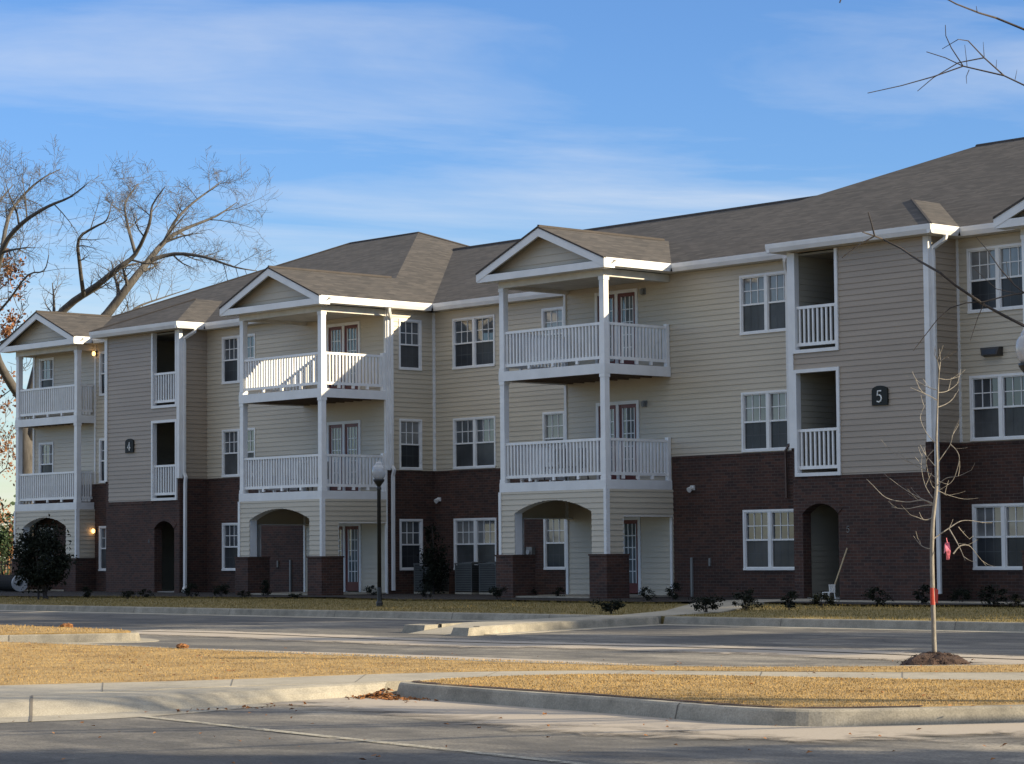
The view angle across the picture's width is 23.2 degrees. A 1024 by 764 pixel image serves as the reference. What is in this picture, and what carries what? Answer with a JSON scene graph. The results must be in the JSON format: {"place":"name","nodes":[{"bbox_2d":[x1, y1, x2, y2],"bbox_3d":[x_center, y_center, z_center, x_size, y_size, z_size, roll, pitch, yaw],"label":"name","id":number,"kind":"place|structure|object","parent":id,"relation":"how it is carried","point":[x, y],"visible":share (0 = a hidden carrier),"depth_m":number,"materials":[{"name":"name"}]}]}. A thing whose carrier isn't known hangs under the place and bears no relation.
{"place":"outdoors","nodes":[
{"label":"outdoors","id":0,"kind":"place"},
{"bbox_2d":[0,625,130,634],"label":"island","id":1,"kind":"structure","parent":0,"point":[70,631],"depth_m":44.23,"materials":[{"name":"beige plant"}]},
{"bbox_2d":[0,624,128,632],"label":"dry grass","id":2,"kind":"structure","parent":1,"relation":"on","point":[20,631],"depth_m":45.08,"materials":[{"name":"plant"}]},
{"bbox_2d":[0,631,140,642],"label":"kerb","id":3,"kind":"structure","parent":1,"relation":"on","point":[92,637],"depth_m":43.33,"materials":[{"name":"concrete"}]},
{"bbox_2d":[0,611,1023,763],"bbox_3d":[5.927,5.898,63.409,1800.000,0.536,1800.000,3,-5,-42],"label":"asphalt","id":4,"kind":"structure","parent":0,"point":[135,740],"depth_m":22.71,"materials":[{"name":"grey asphalt"}]},
{"bbox_2d":[66,638,158,643],"bbox_3d":[-24.620,5.742,58.125,10.383,0.142,46.658,3,-5,-42],"label":"gutter pan","id":5,"kind":"object","parent":4,"relation":"on","point":[147,640],"visible":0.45,"depth_m":43.24,"materials":[{"name":"concrete"}]},
{"bbox_2d":[0,682,385,722],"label":"drive kerb","id":6,"kind":"structure","parent":4,"relation":"on","point":[101,705],"depth_m":25.56,"materials":[{"name":"concrete"}]},
{"bbox_2d":[29,695,32,720],"bbox_3d":[-4.792,3.248,24.858,0.027,0.154,1.742,0,-4,-10],"label":"kerb joint","id":7,"kind":"object","parent":6,"relation":"on","point":[31,707],"visible":1,"depth_m":24.79,"materials":[{"name":"grey concrete"}]},
{"bbox_2d":[175,687,438,711],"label":"leaf litter","id":8,"kind":"object","parent":6,"relation":"on","point":[386,695],"visible":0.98,"depth_m":26.56,"materials":[{"name":"brown plant"}]},
{"bbox_2d":[0,610,499,620],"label":"gutter pan","id":9,"kind":"object","parent":4,"relation":"on","point":[256,615],"visible":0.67,"depth_m":57.36,"materials":[{"name":"concrete"}]},
{"bbox_2d":[0,604,608,620],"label":"kerb","id":10,"kind":"structure","parent":4,"relation":"on","point":[369,614],"depth_m":56.84,"materials":[{"name":"concrete"}]},
{"bbox_2d":[140,716,580,763],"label":"painted line","id":11,"kind":"object","parent":4,"relation":"on","point":[533,758],"visible":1,"depth_m":21.06,"materials":[{"name":"beige paint"}]},
{"bbox_2d":[96,644,647,664],"bbox_3d":[-1.823,3.976,35.977,1.599,0.013,17.587,3,-5,-42],"label":"grit","id":12,"kind":"object","parent":4,"relation":"on","point":[472,658],"visible":0.11,"depth_m":35.70,"materials":[{"name":"grey concrete"}]},
{"bbox_2d":[402,624,440,632],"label":"kerb end","id":13,"kind":"structure","parent":4,"relation":"on","point":[410,628],"depth_m":45.82,"materials":[{"name":"concrete"}]},
{"bbox_2d":[408,623,509,634],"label":"ramp","id":14,"kind":"structure","parent":4,"relation":"on","point":[446,630],"depth_m":45.48,"materials":[{"name":"concrete"}]},
{"bbox_2d":[451,626,484,635],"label":"kerb end","id":15,"kind":"structure","parent":4,"relation":"on","point":[467,631],"depth_m":44.09,"materials":[{"name":"concrete"}]},
{"bbox_2d":[0,641,1018,666],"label":"kerb","id":16,"kind":"structure","parent":4,"relation":"on","point":[527,662],"depth_m":30.98,"materials":[{"name":"concrete"}]},
{"bbox_2d":[0,137,1023,600],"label":"apartment building","id":17,"kind":"structure","parent":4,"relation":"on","point":[728,401],"depth_m":66.73,"materials":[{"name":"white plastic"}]},
{"bbox_2d":[39,442,53,485],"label":"window","id":18,"kind":"structure","parent":17,"relation":"in","point":[46,450],"depth_m":88.27,"materials":[{"name":"white glass"}]},
{"bbox_2d":[39,357,53,387],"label":"window","id":19,"kind":"structure","parent":17,"relation":"in","point":[46,365],"depth_m":88.51,"materials":[{"name":"white glass"}]},
{"bbox_2d":[98,438,104,482],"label":"window","id":20,"kind":"structure","parent":17,"relation":"in","point":[101,441],"depth_m":85.62,"materials":[{"name":"white plastic"}]},
{"bbox_2d":[98,526,105,570],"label":"window","id":21,"kind":"structure","parent":17,"relation":"in","point":[102,529],"depth_m":85.39,"materials":[{"name":"white glass"}]},
{"bbox_2d":[99,351,104,395],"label":"window","id":22,"kind":"structure","parent":17,"relation":"in","point":[101,354],"depth_m":85.83,"materials":[{"name":"white plastic"}]},
{"bbox_2d":[221,523,237,570],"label":"window","id":23,"kind":"structure","parent":17,"relation":"in","point":[229,531],"depth_m":79.96,"materials":[{"name":"white glass"}]},
{"bbox_2d":[221,428,255,476],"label":"window","id":24,"kind":"structure","parent":17,"relation":"in","point":[230,437],"depth_m":80.00,"materials":[{"name":"white plastic"}]},
{"bbox_2d":[221,333,255,384],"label":"window","id":25,"kind":"structure","parent":17,"relation":"in","point":[230,344],"depth_m":80.22,"materials":[{"name":"white plastic"}]},
{"bbox_2d":[326,321,360,389],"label":"patio door","id":26,"kind":"structure","parent":17,"relation":"in","point":[340,337],"depth_m":75.93,"materials":[{"name":"red paint"}]},
{"bbox_2d":[327,420,360,490],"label":"patio door","id":27,"kind":"structure","parent":17,"relation":"in","point":[343,437],"depth_m":75.72,"materials":[{"name":"red paint"}]},
{"bbox_2d":[339,523,361,591],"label":"patio door","id":28,"kind":"structure","parent":17,"relation":"in","point":[350,535],"depth_m":75.32,"materials":[{"name":"red paint"}]},
{"bbox_2d":[398,319,421,370],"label":"window","id":29,"kind":"structure","parent":17,"relation":"in","point":[410,331],"depth_m":75.10,"materials":[{"name":"white glass"}]},
{"bbox_2d":[399,519,422,569],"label":"window","id":30,"kind":"structure","parent":17,"relation":"in","point":[410,530],"depth_m":74.66,"materials":[{"name":"white plastic"}]},
{"bbox_2d":[399,419,422,469],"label":"window","id":31,"kind":"structure","parent":17,"relation":"in","point":[410,430],"depth_m":74.90,"materials":[{"name":"white glass"}]},
{"bbox_2d":[452,314,494,369],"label":"window","id":32,"kind":"structure","parent":17,"relation":"in","point":[473,338],"depth_m":74.31,"materials":[{"name":"white glass"}]},
{"bbox_2d":[453,416,495,469],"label":"window","id":33,"kind":"structure","parent":17,"relation":"in","point":[474,438],"depth_m":74.12,"materials":[{"name":"white plastic"}]},
{"bbox_2d":[453,518,496,569],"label":"window","id":34,"kind":"structure","parent":17,"relation":"in","point":[475,539],"depth_m":73.92,"materials":[{"name":"white glass"}]},
{"bbox_2d":[541,306,562,359],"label":"window","id":35,"kind":"structure","parent":17,"relation":"in","point":[550,317],"depth_m":71.91,"materials":[{"name":"white glass"}]},
{"bbox_2d":[542,411,563,451],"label":"window","id":36,"kind":"structure","parent":17,"relation":"in","point":[552,422],"depth_m":71.69,"materials":[{"name":"white glass"}]},
{"bbox_2d":[543,519,565,569],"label":"window","id":37,"kind":"structure","parent":17,"relation":"in","point":[553,529],"depth_m":71.45,"materials":[{"name":"white glass"}]},
{"bbox_2d":[594,288,638,364],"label":"patio door","id":38,"kind":"structure","parent":17,"relation":"in","point":[623,304],"depth_m":67.14,"materials":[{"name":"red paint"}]},
{"bbox_2d":[596,400,639,479],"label":"patio door","id":39,"kind":"structure","parent":17,"relation":"in","point":[624,415],"depth_m":66.94,"materials":[{"name":"red paint"}]},
{"bbox_2d":[624,517,641,594],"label":"patio door","id":40,"kind":"structure","parent":17,"relation":"in","point":[632,525],"depth_m":66.45,"materials":[{"name":"red paint"}]},
{"bbox_2d":[739,271,785,334],"bbox_3d":[6.472,-2.006,63.297,0.130,1.530,1.790,3,-5,-42],"label":"window","id":41,"kind":"structure","parent":17,"relation":"in","point":[762,295],"depth_m":63.43,"materials":[{"name":"white glass"}]},
{"bbox_2d":[741,389,791,451],"bbox_3d":[6.498,0.986,63.092,0.130,1.530,1.790,3,-5,-42],"label":"window","id":42,"kind":"structure","parent":17,"relation":"in","point":[763,413],"depth_m":63.22,"materials":[{"name":"white plastic"}]},
{"bbox_2d":[743,509,793,569],"bbox_3d":[6.524,3.979,62.887,0.130,1.530,1.790,3,-5,-42],"label":"window","id":43,"kind":"structure","parent":17,"relation":"in","point":[768,534],"depth_m":62.89,"materials":[{"name":"white glass"}]},
{"bbox_2d":[966,243,1022,313],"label":"window","id":44,"kind":"structure","parent":17,"relation":"in","point":[979,259],"depth_m":58.06,"materials":[{"name":"white glass"}]},
{"bbox_2d":[969,372,1023,440],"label":"window","id":45,"kind":"structure","parent":17,"relation":"in","point":[996,400],"depth_m":57.89,"materials":[{"name":"white glass"}]},
{"bbox_2d":[972,503,1023,569],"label":"window","id":46,"kind":"structure","parent":17,"relation":"in","point":[999,543],"depth_m":57.74,"materials":[{"name":"white glass"}]},
{"bbox_2d":[10,642,1021,763],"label":"fallen leaves","id":47,"kind":"object","parent":4,"relation":"on","point":[808,751],"visible":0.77,"depth_m":23.52,"materials":[{"name":"brown plant"}]},
{"bbox_2d":[473,616,658,633],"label":"kerb","id":48,"kind":"structure","parent":4,"relation":"on","point":[537,626],"depth_m":46.27,"materials":[{"name":"concrete"}]},
{"bbox_2d":[485,624,661,634],"bbox_3d":[1.242,4.603,46.133,0.424,0.103,5.239,-4,-5,40],"label":"gutter pan","id":49,"kind":"object","parent":4,"relation":"on","point":[573,629],"visible":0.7,"depth_m":46.06,"materials":[{"name":"concrete"}]},
{"bbox_2d":[135,631,1023,663],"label":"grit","id":50,"kind":"object","parent":4,"relation":"on","point":[707,650],"visible":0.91,"depth_m":38.46,"materials":[{"name":"grey concrete"}]},
{"bbox_2d":[139,629,1023,658],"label":"grit","id":51,"kind":"object","parent":4,"relation":"on","point":[715,646],"visible":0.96,"depth_m":39.50,"materials":[{"name":"grey concrete"}]},
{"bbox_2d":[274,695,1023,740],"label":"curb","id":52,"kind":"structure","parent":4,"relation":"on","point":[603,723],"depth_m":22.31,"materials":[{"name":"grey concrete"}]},
{"bbox_2d":[396,681,1023,725],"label":"kerb","id":53,"kind":"structure","parent":4,"relation":"on","point":[716,713],"depth_m":22.45,"materials":[{"name":"concrete"}]},
{"bbox_2d":[662,624,1023,632],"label":"gutter pan","id":54,"kind":"object","parent":4,"relation":"on","point":[846,628],"visible":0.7,"depth_m":44.55,"materials":[{"name":"concrete"}]},
{"bbox_2d":[663,616,1023,631],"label":"kerb","id":55,"kind":"structure","parent":4,"relation":"on","point":[907,624],"depth_m":44.87,"materials":[{"name":"concrete"}]},
{"bbox_2d":[897,651,972,664],"bbox_3d":[5.014,3.257,29.428,0.893,0.174,0.907,3,-5,-42],"label":"mulch mound","id":56,"kind":"object","parent":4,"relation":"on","point":[931,658],"visible":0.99,"depth_m":29.20,"materials":[{"name":"soil"}]},
{"bbox_2d":[874,347,994,652],"bbox_3d":[5.008,1.459,29.405,1.490,3.765,0.848,0,-4,-9],"label":"young tree","id":57,"kind":"object","parent":56,"relation":"on","point":[933,594],"visible":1,"depth_m":29.43,"materials":[{"name":"brown plant"}]},
{"bbox_2d":[944,538,950,559],"bbox_3d":[5.138,1.971,29.453,0.060,0.259,0.095,0,-4,-10],"label":"ribbon","id":58,"kind":"object","parent":57,"relation":"hanging from","point":[947,549],"visible":1,"depth_m":29.43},
{"bbox_2d":[1015,330,1023,372],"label":"street lamp","id":59,"kind":"object","parent":4,"relation":"on","point":[1019,346],"visible":1,"depth_m":30.40,"materials":[{"name":"white glass"}]},
{"bbox_2d":[0,641,1023,684],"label":"grass strip","id":60,"kind":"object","parent":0,"point":[113,656],"depth_m":30.62,"materials":[{"name":"plant"}]},
{"bbox_2d":[0,670,1023,696],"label":"sidewalk","id":61,"kind":"structure","parent":0,"point":[393,681],"depth_m":27.53,"materials":[{"name":"concrete"}]},
{"bbox_2d":[0,0,1023,557],"label":"sky","id":62,"kind":"structure","parent":0,"point":[467,122],"materials":[{"name":"blue"}]},
{"bbox_2d":[0,591,1023,623],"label":"lawn","id":63,"kind":"structure","parent":0,"point":[904,608],"depth_m":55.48,"materials":[{"name":"plant"}]},
{"bbox_2d":[0,512,13,574],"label":"hedge bush","id":64,"kind":"object","parent":63,"relation":"on","point":[5,539],"visible":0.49,"depth_m":107.78,"materials":[{"name":"green plant"}]},
{"bbox_2d":[0,499,13,574],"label":"russet bush","id":65,"kind":"object","parent":63,"relation":"on","point":[10,527],"visible":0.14,"depth_m":112.74,"materials":[{"name":"brown plant"}]},
{"bbox_2d":[2,514,81,599],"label":"bush","id":66,"kind":"object","parent":63,"relation":"on","point":[37,574],"visible":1,"depth_m":73.03,"materials":[{"name":"green plant"}]},
{"bbox_2d":[81,586,92,597],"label":"shrub","id":67,"kind":"object","parent":63,"relation":"on","point":[87,593],"visible":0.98,"depth_m":73.70,"materials":[{"name":"green plant"}]},
{"bbox_2d":[121,590,135,598],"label":"shrub","id":68,"kind":"object","parent":63,"relation":"on","point":[130,592],"visible":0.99,"depth_m":71.56,"materials":[{"name":"green plant"}]},
{"bbox_2d":[0,133,282,503],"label":"bare tree","id":69,"kind":"object","parent":63,"relation":"on","point":[153,257],"visible":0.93,"depth_m":113.65,"materials":[{"name":"brown plant"}]},
{"bbox_2d":[137,588,154,597],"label":"shrub","id":70,"kind":"object","parent":63,"relation":"on","point":[142,593],"visible":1,"depth_m":72.50,"materials":[{"name":"green plant"}]},
{"bbox_2d":[372,460,385,605],"bbox_3d":[-3.163,3.595,59.358,0.323,3.470,0.328,3,-5,-42],"label":"street lamp","id":71,"kind":"object","parent":63,"relation":"on","point":[378,471],"visible":1,"depth_m":59.32,"materials":[{"name":"black metal"}]},
{"bbox_2d":[413,562,448,593],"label":"air conditioner","id":72,"kind":"object","parent":63,"relation":"on","point":[418,575],"visible":0.51,"depth_m":73.55,"materials":[{"name":"metal"}]},
{"bbox_2d":[417,522,453,593],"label":"bush","id":73,"kind":"object","parent":63,"relation":"on","point":[429,577],"visible":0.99,"depth_m":72.63,"materials":[{"name":"green plant"}]},
{"bbox_2d":[454,562,490,593],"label":"air conditioner","id":74,"kind":"object","parent":63,"relation":"on","point":[466,579],"visible":0.71,"depth_m":71.98,"materials":[{"name":"metal"}]},
{"bbox_2d":[478,562,495,593],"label":"air conditioner","id":75,"kind":"object","parent":63,"relation":"on","point":[487,576],"visible":0.39,"depth_m":71.32,"materials":[{"name":"metal"}]},
{"bbox_2d":[0,591,1023,604],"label":"mulch bed","id":76,"kind":"object","parent":63,"relation":"on","point":[384,596],"visible":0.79,"depth_m":68.15,"materials":[{"name":"brown soil"}]},
{"bbox_2d":[0,575,26,590],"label":"drain pipe","id":77,"kind":"object","parent":76,"relation":"on","point":[7,582],"visible":0.84,"depth_m":85.36,"materials":[{"name":"grey metal"}]},
{"bbox_2d":[179,582,199,595],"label":"shrub","id":78,"kind":"object","parent":76,"relation":"on","point":[189,589],"visible":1,"depth_m":73.02,"materials":[{"name":"green plant"}]},
{"bbox_2d":[211,583,229,597],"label":"shrub","id":79,"kind":"object","parent":76,"relation":"on","point":[219,588],"visible":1,"depth_m":72.35,"materials":[{"name":"green plant"}]},
{"bbox_2d":[259,579,271,595],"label":"shrub","id":80,"kind":"object","parent":76,"relation":"on","point":[265,591],"visible":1,"depth_m":72.80,"materials":[{"name":"green plant"}]},
{"bbox_2d":[363,585,376,594],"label":"shrub","id":81,"kind":"object","parent":76,"relation":"on","point":[368,590],"visible":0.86,"depth_m":72.01,"materials":[{"name":"green plant"}]},
{"bbox_2d":[417,585,431,597],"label":"shrub","id":82,"kind":"object","parent":76,"relation":"on","point":[424,593],"visible":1,"depth_m":67.31,"materials":[{"name":"green plant"}]},
{"bbox_2d":[489,586,508,598],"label":"shrub","id":83,"kind":"object","parent":76,"relation":"on","point":[492,590],"visible":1,"depth_m":64.91,"materials":[{"name":"green plant"}]},
{"bbox_2d":[634,586,656,600],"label":"shrub","id":84,"kind":"object","parent":76,"relation":"on","point":[646,596],"visible":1,"depth_m":60.64,"materials":[{"name":"green plant"}]},
{"bbox_2d":[665,582,682,599],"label":"shrub","id":85,"kind":"object","parent":76,"relation":"on","point":[670,591],"visible":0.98,"depth_m":61.29,"materials":[{"name":"green plant"}]},
{"bbox_2d":[822,584,835,600],"bbox_3d":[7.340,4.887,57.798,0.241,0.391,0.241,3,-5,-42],"label":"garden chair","id":86,"kind":"object","parent":76,"relation":"on","point":[832,589],"visible":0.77,"depth_m":57.73,"materials":[{"name":"white plastic"}]},
{"bbox_2d":[827,548,847,598],"bbox_3d":[7.739,4.591,59.543,0.548,1.261,0.233,0,-4,-12],"label":"broom","id":87,"kind":"object","parent":76,"relation":"on","point":[838,573],"visible":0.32,"depth_m":59.49,"materials":[{"name":"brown wood"}]},
{"bbox_2d":[861,586,893,604],"bbox_3d":[7.955,4.658,54.347,0.701,0.437,0.530,-4,-5,44],"label":"shrub","id":88,"kind":"object","parent":76,"relation":"on","point":[871,593],"visible":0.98,"depth_m":54.31,"materials":[{"name":"green plant"}]},
{"bbox_2d":[912,583,929,603],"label":"shrub","id":89,"kind":"object","parent":76,"relation":"on","point":[919,594],"visible":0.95,"depth_m":54.65,"materials":[{"name":"green plant"}]},
{"bbox_2d":[947,586,972,601],"bbox_3d":[9.899,4.688,54.955,0.623,0.402,0.583,3,-6,-45],"label":"shrub","id":90,"kind":"object","parent":76,"relation":"on","point":[965,594],"visible":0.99,"depth_m":54.89,"materials":[{"name":"green plant"}]},
{"bbox_2d":[976,584,1009,605],"bbox_3d":[10.268,4.532,53.096,0.741,0.468,0.892,-1,-4,4],"label":"shrub","id":91,"kind":"object","parent":76,"relation":"on","point":[991,590],"visible":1,"depth_m":53.05,"materials":[{"name":"green plant"}]},
{"bbox_2d":[588,597,626,613],"bbox_3d":[2.020,4.556,50.739,0.721,0.359,0.744,-4,-5,39],"label":"shrub","id":92,"kind":"object","parent":63,"relation":"on","point":[614,603],"visible":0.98,"depth_m":50.62,"materials":[{"name":"green plant"}]},
{"bbox_2d":[688,594,725,611],"bbox_3d":[3.924,4.485,50.487,0.716,0.419,0.698,0,-4,-8],"label":"shrub","id":93,"kind":"object","parent":63,"relation":"on","point":[705,601],"visible":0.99,"depth_m":50.40,"materials":[{"name":"green plant"}]},
{"bbox_2d":[732,587,762,610],"bbox_3d":[4.897,4.535,52.085,0.815,0.493,0.664,3,-5,-42],"label":"shrub","id":94,"kind":"object","parent":63,"relation":"on","point":[746,597],"visible":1,"depth_m":52.02,"materials":[{"name":"green plant"}]},
{"bbox_2d":[780,590,799,609],"bbox_3d":[5.854,4.577,52.420,0.401,0.416,0.656,1,-4,-16],"label":"shrub","id":95,"kind":"object","parent":63,"relation":"on","point":[790,594],"visible":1,"depth_m":52.38,"materials":[{"name":"green plant"}]},
{"bbox_2d":[809,591,836,607],"bbox_3d":[6.656,4.660,53.452,0.671,0.354,0.679,-4,-5,43],"label":"shrub","id":96,"kind":"object","parent":63,"relation":"on","point":[821,597],"visible":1,"depth_m":53.39,"materials":[{"name":"green plant"}]},
{"bbox_2d":[1007,593,1022,605],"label":"shrub","id":97,"kind":"object","parent":63,"relation":"on","point":[1016,601],"visible":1,"depth_m":52.11,"materials":[{"name":"green plant"}]},
{"bbox_2d":[544,449,565,481],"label":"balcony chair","id":98,"kind":"object","parent":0,"point":[555,464],"visible":0.24,"depth_m":66.91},
{"bbox_2d":[566,448,588,480],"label":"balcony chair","id":99,"kind":"object","parent":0,"point":[579,464],"visible":0.18,"depth_m":66.50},
{"bbox_2d":[465,600,782,623],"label":"walk","id":100,"kind":"structure","parent":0,"point":[727,606],"depth_m":49.67,"materials":[{"name":"concrete"}]},
{"bbox_2d":[412,673,1023,708],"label":"island","id":101,"kind":"structure","parent":0,"point":[789,698],"depth_m":24.86,"materials":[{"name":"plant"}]},
{"bbox_2d":[680,602,1023,621],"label":"lawn grass","id":102,"kind":"structure","parent":0,"point":[904,614],"depth_m":48.73,"materials":[{"name":"beige plant"}]},
{"bbox_2d":[726,599,1023,605],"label":"front walk","id":103,"kind":"structure","parent":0,"point":[808,600],"depth_m":56.09,"materials":[{"name":"concrete"}]},
{"bbox_2d":[839,0,1023,350],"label":"overhanging tree","id":104,"kind":"object","parent":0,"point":[982,303],"visible":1,"depth_m":18.00,"materials":[{"name":"brown plant"}]},
{"bbox_3d":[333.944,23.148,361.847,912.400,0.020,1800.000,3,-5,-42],"label":"ground","id":105,"kind":"structure","parent":0,"visible":0},
{"bbox_2d":[0,495,15,563],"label":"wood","id":106,"kind":"object","parent":105,"relation":"on","point":[11,503],"visible":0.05,"depth_m":199.57,"materials":[{"name":"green plant"}]},
{"bbox_2d":[0,213,40,485],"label":"russet tree","id":107,"kind":"object","parent":105,"relation":"on","point":[6,332],"visible":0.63,"depth_m":120.53,"materials":[{"name":"brown plant"}]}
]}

